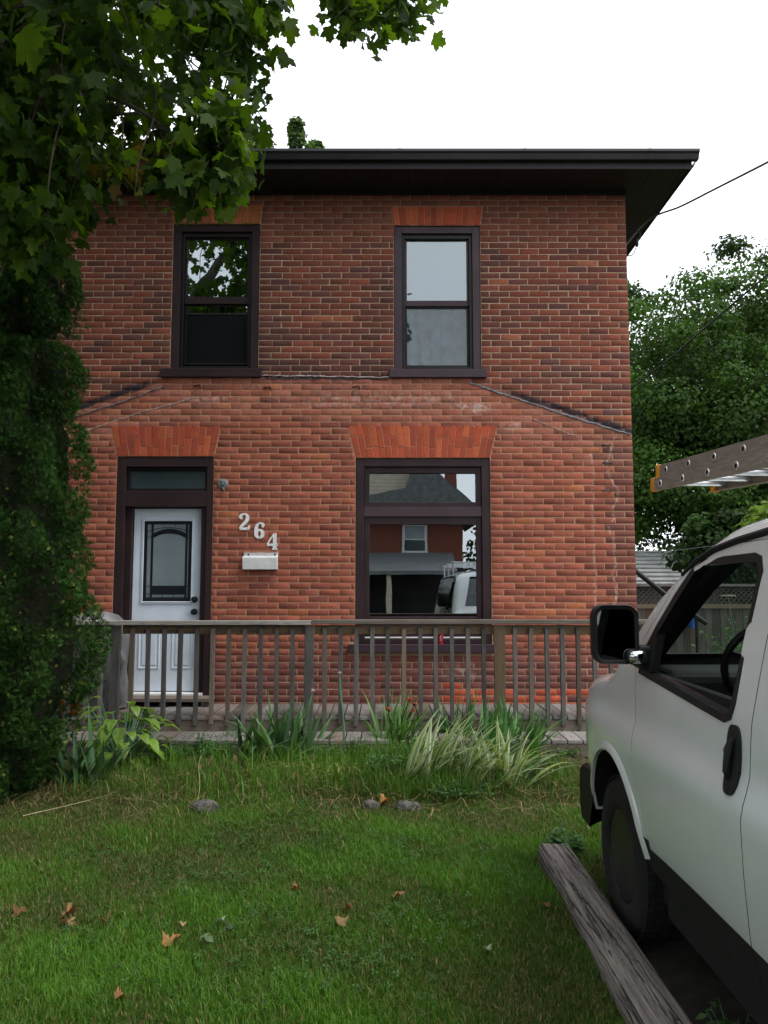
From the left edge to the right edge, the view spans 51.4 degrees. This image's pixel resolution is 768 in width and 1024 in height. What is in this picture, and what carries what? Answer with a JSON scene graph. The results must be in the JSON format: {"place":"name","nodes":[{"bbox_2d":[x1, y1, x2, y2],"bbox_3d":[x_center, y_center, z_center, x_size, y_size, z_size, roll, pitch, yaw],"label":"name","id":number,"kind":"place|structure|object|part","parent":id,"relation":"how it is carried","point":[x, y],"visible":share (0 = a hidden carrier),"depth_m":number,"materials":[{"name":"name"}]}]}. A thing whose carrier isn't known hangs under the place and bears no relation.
{"place":"outdoors","nodes":[
{"label":"outdoors","id":0,"kind":"place"},
{"bbox_2d":[0,740,620,1023],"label":"lawn","id":1,"kind":"structure","parent":0,"point":[367,900],"depth_m":4.15,"materials":[{"name":"green plant"}]},
{"bbox_2d":[11,904,25,917],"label":"fallen leaf","id":2,"kind":"object","parent":1,"relation":"on","point":[16,909],"visible":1,"depth_m":4.03,"materials":[{"name":"brown plant"}]},
{"bbox_2d":[0,213,115,802],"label":"cedar tree","id":3,"kind":"object","parent":1,"relation":"on","point":[42,535],"visible":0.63,"depth_m":6.20,"materials":[{"name":"green plant"}]},
{"bbox_2d":[60,916,74,925],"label":"fallen leaf","id":4,"kind":"object","parent":1,"relation":"on","point":[65,920],"visible":0.94,"depth_m":3.99,"materials":[{"name":"beige plant"}]},
{"bbox_2d":[60,903,75,918],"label":"fallen leaf","id":5,"kind":"object","parent":1,"relation":"on","point":[70,909],"visible":1,"depth_m":4.10,"materials":[{"name":"brown plant"}]},
{"bbox_2d":[98,910,110,921],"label":"fallen leaf","id":6,"kind":"object","parent":1,"relation":"on","point":[108,916],"visible":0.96,"depth_m":3.96,"materials":[{"name":"brown plant"}]},
{"bbox_2d":[114,987,126,998],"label":"fallen leaf","id":7,"kind":"object","parent":1,"relation":"on","point":[117,992],"visible":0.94,"depth_m":3.19,"materials":[{"name":"orange plant"}]},
{"bbox_2d":[162,931,179,946],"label":"fallen leaf","id":8,"kind":"object","parent":1,"relation":"on","point":[166,938],"visible":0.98,"depth_m":3.68,"materials":[{"name":"orange plant"}]},
{"bbox_2d":[186,799,219,814],"bbox_3d":[-1.338,2.217,5.921,0.220,0.168,0.198,4,-7,-39],"label":"stone","id":9,"kind":"object","parent":1,"relation":"on","point":[202,805],"visible":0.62,"depth_m":5.89,"materials":[{"name":"grey stone"}]},
{"bbox_2d":[200,933,213,941],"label":"fallen leaf","id":10,"kind":"object","parent":1,"relation":"on","point":[209,938],"visible":1,"depth_m":3.67,"materials":[{"name":"green plant"}]},
{"bbox_2d":[0,0,448,284],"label":"maple tree","id":11,"kind":"object","parent":1,"relation":"on","point":[61,61],"visible":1,"depth_m":4.69,"materials":[{"name":"green plant"}]},
{"bbox_2d":[223,921,232,931],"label":"fallen leaf","id":12,"kind":"object","parent":1,"relation":"on","point":[229,924],"visible":1,"depth_m":3.78,"materials":[{"name":"green plant"}]},
{"bbox_2d":[0,788,542,1017],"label":"clover","id":13,"kind":"object","parent":1,"relation":"on","point":[313,932],"visible":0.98,"depth_m":4.09,"materials":[{"name":"green plant"}]},
{"bbox_2d":[0,729,587,808],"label":"tall grass","id":14,"kind":"structure","parent":1,"relation":"on","point":[406,786],"depth_m":6.36,"materials":[{"name":"green plant"}]},
{"bbox_2d":[27,696,140,787],"bbox_3d":[-2.373,1.815,6.373,0.945,0.720,0.655,2,-6,-25],"label":"iris plant","id":15,"kind":"object","parent":14,"relation":"on","point":[77,762],"visible":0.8,"depth_m":6.36,"materials":[{"name":"green plant"}]},
{"bbox_2d":[23,776,172,815],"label":"dry stalk","id":16,"kind":"object","parent":14,"relation":"on","point":[71,804],"visible":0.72,"depth_m":5.89,"materials":[{"name":"plant"}]},
{"bbox_2d":[65,696,180,770],"bbox_3d":[-2.322,1.977,7.108,0.931,0.669,0.801,-3,-6,29],"label":"hosta plant","id":17,"kind":"object","parent":14,"relation":"on","point":[119,736],"visible":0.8,"depth_m":7.01,"materials":[{"name":"green plant"}]},
{"bbox_2d":[150,744,191,761],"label":"bed weed","id":18,"kind":"object","parent":14,"relation":"on","point":[173,753],"visible":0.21,"depth_m":7.20,"materials":[{"name":"green plant"}]},
{"bbox_2d":[175,728,216,754],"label":"feathery weed","id":19,"kind":"object","parent":14,"relation":"on","point":[198,737],"visible":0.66,"depth_m":7.35,"materials":[{"name":"green plant"}]},
{"bbox_2d":[197,739,235,759],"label":"bed weed","id":20,"kind":"object","parent":14,"relation":"on","point":[213,747],"visible":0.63,"depth_m":7.25,"materials":[{"name":"green plant"}]},
{"bbox_2d":[213,718,252,738],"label":"feathery weed","id":21,"kind":"object","parent":14,"relation":"on","point":[228,730],"visible":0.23,"depth_m":7.57,"materials":[{"name":"green plant"}]},
{"bbox_2d":[0,763,580,823],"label":"straw","id":22,"kind":"object","parent":14,"relation":"on","point":[116,780],"visible":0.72,"depth_m":6.05,"materials":[{"name":"plant"}]},
{"bbox_2d":[225,692,366,762],"bbox_3d":[-0.800,1.949,7.331,1.325,0.630,1.159,3,-6,-29],"label":"iris plant","id":23,"kind":"object","parent":14,"relation":"on","point":[279,734],"visible":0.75,"depth_m":7.16,"materials":[{"name":"green plant"}]},
{"bbox_2d":[265,758,371,776],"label":"dead leaves","id":24,"kind":"object","parent":14,"relation":"on","point":[319,770],"visible":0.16,"depth_m":6.72,"materials":[{"name":"brown plant"}]},
{"bbox_2d":[304,688,342,736],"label":"onion stalk","id":25,"kind":"object","parent":14,"relation":"on","point":[312,690],"visible":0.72,"depth_m":7.44,"materials":[{"name":"green plant"}]},
{"bbox_2d":[311,741,346,762],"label":"bed weed","id":26,"kind":"object","parent":14,"relation":"on","point":[328,750],"visible":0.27,"depth_m":7.22,"materials":[{"name":"green plant"}]},
{"bbox_2d":[79,745,585,786],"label":"leaf litter","id":27,"kind":"object","parent":14,"relation":"on","point":[235,756],"visible":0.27,"depth_m":6.67,"materials":[{"name":"brown plant"}]},
{"bbox_2d":[337,672,374,753],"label":"onion stalk","id":28,"kind":"object","parent":14,"relation":"on","point":[342,711],"visible":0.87,"depth_m":7.39,"materials":[{"name":"green plant"}]},
{"bbox_2d":[341,736,371,757],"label":"bed weed","id":29,"kind":"object","parent":14,"relation":"on","point":[355,747],"visible":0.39,"depth_m":7.34,"materials":[{"name":"green plant"}]},
{"bbox_2d":[361,799,379,809],"bbox_3d":[-0.095,2.224,5.995,0.154,0.131,0.139,0,-5,0],"label":"stone","id":30,"kind":"object","parent":14,"relation":"on","point":[373,803],"visible":0.5,"depth_m":5.95,"materials":[{"name":"grey stone"}]},
{"bbox_2d":[378,794,389,803],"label":"fallen leaf","id":31,"kind":"object","parent":14,"relation":"on","point":[384,799],"visible":0.86,"depth_m":6.05,"materials":[{"name":"orange plant"}]},
{"bbox_2d":[364,747,407,775],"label":"feathery weed","id":32,"kind":"object","parent":14,"relation":"on","point":[386,761],"visible":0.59,"depth_m":6.64,"materials":[{"name":"green plant"}]},
{"bbox_2d":[354,686,450,749],"bbox_3d":[0.194,1.951,7.435,0.946,0.663,0.976,0,-5,0],"label":"daylily plant","id":33,"kind":"object","parent":14,"relation":"on","point":[401,728],"visible":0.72,"depth_m":7.45,"materials":[{"name":"green plant"}]},
{"bbox_2d":[393,800,420,811],"bbox_3d":[0.176,2.218,5.968,0.215,0.128,0.110,0,-5,0],"label":"stone","id":34,"kind":"object","parent":14,"relation":"on","point":[407,805],"visible":0.59,"depth_m":5.94,"materials":[{"name":"grey stone"}]},
{"bbox_2d":[389,737,446,761],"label":"bed weed","id":35,"kind":"object","parent":14,"relation":"on","point":[413,738],"visible":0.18,"depth_m":7.03,"materials":[{"name":"green plant"}]},
{"bbox_2d":[404,707,505,784],"bbox_3d":[0.588,1.892,6.480,0.896,0.593,0.917,0,-5,0],"label":"striped iris","id":36,"kind":"object","parent":14,"relation":"on","point":[439,756],"visible":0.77,"depth_m":6.48,"materials":[{"name":"green plant"}]},
{"bbox_2d":[429,691,493,733],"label":"iris plant","id":37,"kind":"object","parent":14,"relation":"on","point":[446,724],"visible":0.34,"depth_m":7.76,"materials":[{"name":"green plant"}]},
{"bbox_2d":[428,774,498,798],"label":"feathery weed","id":38,"kind":"object","parent":14,"relation":"on","point":[462,793],"visible":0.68,"depth_m":6.12,"materials":[{"name":"green plant"}]},
{"bbox_2d":[441,689,570,760],"bbox_3d":[1.144,1.977,7.484,1.247,0.632,1.080,0,-5,0],"label":"iris plant","id":39,"kind":"object","parent":14,"relation":"on","point":[513,726],"visible":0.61,"depth_m":7.39,"materials":[{"name":"green plant"}]},
{"bbox_2d":[457,716,573,789],"bbox_3d":[1.083,1.938,6.436,1.008,0.507,1.001,0,-5,0],"label":"striped iris","id":40,"kind":"object","parent":14,"relation":"on","point":[520,761],"visible":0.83,"depth_m":6.39,"materials":[{"name":"green plant"}]},
{"bbox_2d":[493,757,548,781],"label":"bed weed","id":41,"kind":"object","parent":14,"relation":"on","point":[532,776],"visible":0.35,"depth_m":6.48,"materials":[{"name":"green plant"}]},
{"bbox_2d":[521,752,557,764],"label":"feathery weed","id":42,"kind":"object","parent":14,"relation":"on","point":[539,757],"visible":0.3,"depth_m":7.12,"materials":[{"name":"green plant"}]},
{"bbox_2d":[544,743,581,756],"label":"bed weed","id":43,"kind":"object","parent":14,"relation":"on","point":[570,751],"visible":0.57,"depth_m":7.32,"materials":[{"name":"green plant"}]},
{"bbox_2d":[291,881,302,890],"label":"fallen leaf","id":44,"kind":"object","parent":1,"relation":"on","point":[294,887],"visible":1,"depth_m":4.37,"materials":[{"name":"orange plant"}]},
{"bbox_2d":[55,695,587,756],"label":"porch deck","id":45,"kind":"structure","parent":1,"relation":"on","point":[572,736],"depth_m":7.87,"materials":[{"name":"grey wood"}]},
{"bbox_2d":[59,700,86,713],"bbox_3d":[-3.110,1.957,8.052,0.290,0.133,0.210,0,-5,0],"label":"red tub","id":46,"kind":"object","parent":45,"relation":"on","point":[62,702],"visible":0.1,"depth_m":7.95,"materials":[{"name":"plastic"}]},
{"bbox_2d":[57,611,129,711],"bbox_3d":[-2.979,1.531,8.312,0.744,0.995,0.588,0,-5,0],"label":"covered barbecue","id":47,"kind":"object","parent":45,"relation":"on","point":[125,644],"visible":0.29,"depth_m":8.08,"materials":[{"name":"grey fabric"}]},
{"bbox_2d":[64,619,667,730],"bbox_3d":[-0.595,1.613,7.913,6.810,1.086,0.125,0,-5,0],"label":"porch railing","id":48,"kind":"object","parent":45,"relation":"on","point":[213,628],"visible":0.62,"depth_m":7.90,"materials":[{"name":"brown wood"}]},
{"bbox_2d":[333,915,348,926],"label":"fallen leaf","id":49,"kind":"object","parent":1,"relation":"on","point":[341,920],"visible":1,"depth_m":3.92,"materials":[{"name":"beige plant"}]},
{"bbox_2d":[344,900,352,910],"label":"fallen leaf","id":50,"kind":"object","parent":1,"relation":"on","point":[348,906],"visible":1,"depth_m":4.11,"materials":[{"name":"brown plant"}]},
{"bbox_2d":[393,891,405,897],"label":"fallen leaf","id":51,"kind":"object","parent":1,"relation":"on","point":[397,893],"visible":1,"depth_m":4.22,"materials":[{"name":"orange plant"}]},
{"bbox_2d":[483,943,494,953],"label":"fallen leaf","id":52,"kind":"object","parent":1,"relation":"on","point":[489,947],"visible":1,"depth_m":3.59,"materials":[{"name":"plant"}]},
{"bbox_2d":[77,0,767,550],"label":"sky","id":53,"kind":"structure","parent":0,"point":[507,73],"materials":[{"name":"white"}]},
{"bbox_2d":[438,634,442,643],"bbox_3d":[0.618,1.390,8.743,0.074,0.112,0.074,0,-5,0],"label":"soda can","id":54,"kind":"object","parent":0,"point":[440,638],"visible":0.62,"depth_m":8.72,"materials":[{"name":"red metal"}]},
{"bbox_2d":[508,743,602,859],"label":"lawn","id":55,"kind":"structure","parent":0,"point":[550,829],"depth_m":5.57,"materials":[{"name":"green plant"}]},
{"bbox_2d":[574,849,612,907],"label":"dry grass","id":56,"kind":"structure","parent":0,"point":[588,864],"depth_m":4.62,"materials":[{"name":"green plant"}]},
{"bbox_2d":[585,864,757,1023],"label":"driveway","id":57,"kind":"structure","parent":0,"point":[692,981],"depth_m":3.45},
{"bbox_2d":[539,820,586,856],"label":"leafy weed","id":58,"kind":"object","parent":57,"relation":"on","point":[573,844],"visible":0.67,"depth_m":4.90,"materials":[{"name":"green plant"}]},
{"bbox_2d":[537,843,691,1023],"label":"timber edging","id":59,"kind":"object","parent":57,"relation":"on","point":[639,991],"visible":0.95,"depth_m":3.47,"materials":[{"name":"grey wood"}]},
{"bbox_2d":[580,518,767,1023],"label":"cargo van","id":60,"kind":"object","parent":57,"relation":"on","point":[674,784],"visible":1,"depth_m":3.15,"materials":[{"name":"paint"}]},
{"bbox_3d":[1.213,0.825,3.113,0.207,1.397,1.197,0,-5,0],"label":"door","id":61,"kind":"part","parent":60,"relation":"part of","materials":[{"name":"paint"}]},
{"bbox_2d":[650,434,767,492],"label":"extension ladder","id":62,"kind":"object","parent":60,"relation":"on","point":[737,465],"visible":1,"depth_m":4.46,"materials":[{"name":"metal"}]},
{"bbox_2d":[695,998,751,1023],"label":"leafy weed","id":63,"kind":"object","parent":57,"relation":"on","point":[710,1011],"visible":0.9,"depth_m":2.92,"materials":[{"name":"green plant"}]},
{"bbox_2d":[630,273,767,388],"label":"phone cable","id":64,"kind":"object","parent":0,"point":[720,314],"visible":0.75,"depth_m":11.69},
{"bbox_2d":[720,595,735,649],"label":"umbel flower","id":65,"kind":"object","parent":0,"point":[730,611],"visible":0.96,"depth_m":9.71,"materials":[{"name":"green plant"}]},
{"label":"garden ground","id":66,"kind":"structure","parent":0,"visible":0},
{"bbox_2d":[634,512,665,542],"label":"garden shrub","id":67,"kind":"object","parent":66,"relation":"on","point":[642,526],"depth_m":25.92,"materials":[{"name":"green plant"}]},
{"bbox_2d":[627,276,688,550],"bbox_3d":[9.275,-2.404,31.273,8.642,14.154,6.900,0,-5,0],"label":"maple tree","id":68,"kind":"object","parent":66,"relation":"on","point":[634,291],"visible":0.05,"depth_m":29.98,"materials":[{"name":"green plant"}]},
{"bbox_2d":[636,568,707,652],"bbox_3d":[4.089,1.680,11.895,1.477,2.276,0.078,0,-5,0],"label":"sloping rail","id":69,"kind":"object","parent":66,"relation":"on","point":[661,591],"visible":0.24,"depth_m":11.90,"materials":[{"name":"black wood"}]},
{"bbox_2d":[642,546,710,552],"bbox_3d":[5.833,0.559,14.331,2.572,0.354,0.154,-1,-5,11],"label":"clothes line","id":70,"kind":"object","parent":66,"relation":"on","point":[676,550],"visible":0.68,"depth_m":14.49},
{"bbox_2d":[635,551,751,650],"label":"garden shed","id":71,"kind":"structure","parent":66,"relation":"on","point":[651,567],"depth_m":20.98,"materials":[{"name":"metal"}]},
{"bbox_2d":[636,584,754,652],"bbox_3d":[9.325,2.290,15.896,10.286,1.710,0.160,0,-5,0],"label":"garden fence","id":72,"kind":"object","parent":66,"relation":"on","point":[715,617],"visible":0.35,"depth_m":15.87,"materials":[{"name":"brown wood"}]},
{"bbox_2d":[688,618,694,627],"bbox_3d":[6.067,2.138,15.738,0.200,0.284,0.217,0,-5,0],"label":"blue bucket","id":73,"kind":"object","parent":72,"relation":"hanging from","point":[691,624],"visible":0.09,"depth_m":15.65,"materials":[{"name":"blue plastic"}]},
{"bbox_2d":[628,259,767,550],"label":"maple tree","id":74,"kind":"object","parent":66,"relation":"on","point":[687,415],"visible":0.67,"depth_m":22.42,"materials":[{"name":"green plant"}]},
{"bbox_2d":[647,232,767,461],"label":"maple tree","id":75,"kind":"object","parent":66,"relation":"on","point":[731,247],"visible":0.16,"depth_m":27.39,"materials":[{"name":"green plant"}]},
{"bbox_2d":[660,506,757,641],"bbox_3d":[7.975,1.685,18.433,2.895,3.577,2.166,-3,-6,29],"label":"garden shrub","id":76,"kind":"object","parent":66,"relation":"on","point":[712,529],"visible":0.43,"depth_m":18.18,"materials":[{"name":"green plant"}]},
{"bbox_2d":[691,614,748,652],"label":"garden weeds","id":77,"kind":"object","parent":66,"relation":"on","point":[728,641],"visible":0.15,"depth_m":10.55,"materials":[{"name":"green plant"}]},
{"bbox_2d":[734,500,767,526],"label":"garden sapling","id":78,"kind":"object","parent":66,"relation":"on","point":[760,513],"visible":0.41,"depth_m":8.81,"materials":[{"name":"green plant"}]},
{"label":"ground","id":79,"kind":"structure","parent":0,"visible":0},
{"bbox_2d":[248,138,277,147],"bbox_3d":[-4.451,-4.526,27.568,2.716,17.674,2.341,0,-5,0],"label":"poplar tree","id":80,"kind":"object","parent":79,"relation":"on","point":[257,145],"depth_m":28.05,"materials":[{"name":"green plant"}]},
{"bbox_2d":[286,115,324,147],"bbox_3d":[-2.946,-4.868,27.507,1.778,18.343,1.933,-4,-7,35],"label":"poplar tree","id":81,"kind":"object","parent":79,"relation":"on","point":[296,132],"visible":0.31,"depth_m":28.12,"materials":[{"name":"green plant"}]},
{"bbox_2d":[48,148,699,710],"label":"brick house","id":82,"kind":"structure","parent":79,"relation":"on","point":[380,382],"depth_m":9.00,"materials":[{"name":"red brick"}]},
{"bbox_2d":[132,509,201,691],"bbox_3d":[-2.432,0.974,8.912,0.769,2.034,0.121,0,-5,0],"label":"door","id":83,"kind":"structure","parent":82,"relation":"in","point":[167,542],"depth_m":8.94,"materials":[{"name":"white paint"}]},
{"bbox_2d":[160,225,261,377],"bbox_3d":[-1.950,-2.407,9.185,1.140,1.798,0.230,0,-5,0],"label":"window","id":84,"kind":"structure","parent":82,"relation":"in","point":[208,328],"depth_m":9.19,"materials":[{"name":"brown glass"}]},
{"bbox_2d":[218,479,227,491],"bbox_3d":[-1.797,-0.298,8.898,0.112,0.145,0.038,0,-5,0],"label":"junction plate","id":85,"kind":"object","parent":82,"relation":"attached to","point":[223,484],"visible":1,"depth_m":8.90,"materials":[{"name":"grey metal"}]},
{"bbox_2d":[239,513,249,529],"bbox_3d":[-1.549,0.106,8.867,0.125,0.188,0.012,0,-5,0],"label":"house number","id":86,"kind":"object","parent":82,"relation":"attached to","point":[244,522],"visible":1,"depth_m":8.86,"materials":[{"name":"white metal"}]},
{"bbox_2d":[254,522,264,538],"bbox_3d":[-1.382,0.204,8.857,0.114,0.182,0.012,0,-5,0],"label":"house number","id":87,"kind":"object","parent":82,"relation":"attached to","point":[256,530],"visible":1,"depth_m":8.85,"materials":[{"name":"white metal"}]},
{"bbox_2d":[242,552,277,569],"bbox_3d":[-1.361,0.534,8.783,0.377,0.196,0.104,0,-5,0],"label":"mailbox","id":88,"kind":"object","parent":82,"relation":"attached to","point":[259,560],"visible":1,"depth_m":8.74,"materials":[{"name":"white metal"}]},
{"bbox_2d":[267,533,277,549],"bbox_3d":[-1.239,0.326,8.846,0.121,0.186,0.012,0,-5,0],"label":"house number","id":89,"kind":"object","parent":82,"relation":"attached to","point":[274,544],"visible":1,"depth_m":8.84,"materials":[{"name":"white metal"}]},
{"bbox_2d":[349,459,493,652],"bbox_3d":[0.410,0.474,8.890,1.590,2.147,0.190,0,-5,0],"label":"window","id":90,"kind":"structure","parent":82,"relation":"in","point":[368,513],"depth_m":8.91,"materials":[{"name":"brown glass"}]},
{"bbox_2d":[389,227,486,377],"bbox_3d":[0.612,-2.394,9.185,1.100,1.783,0.233,0,-5,0],"label":"window","id":91,"kind":"structure","parent":82,"relation":"in","point":[437,322],"depth_m":9.23,"materials":[{"name":"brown glass"}]},
{"bbox_2d":[626,224,640,255],"bbox_3d":[2.896,-3.219,9.382,0.230,0.446,0.041,-3,-6,32],"label":"drip loop","id":92,"kind":"object","parent":82,"relation":"hanging from","point":[636,242],"visible":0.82,"depth_m":9.33,"materials":[{"name":"black rubber"}]},
{"bbox_2d":[626,161,767,245],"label":"service cable","id":93,"kind":"object","parent":82,"relation":"attached to","point":[704,194],"visible":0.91,"depth_m":8.24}
]}

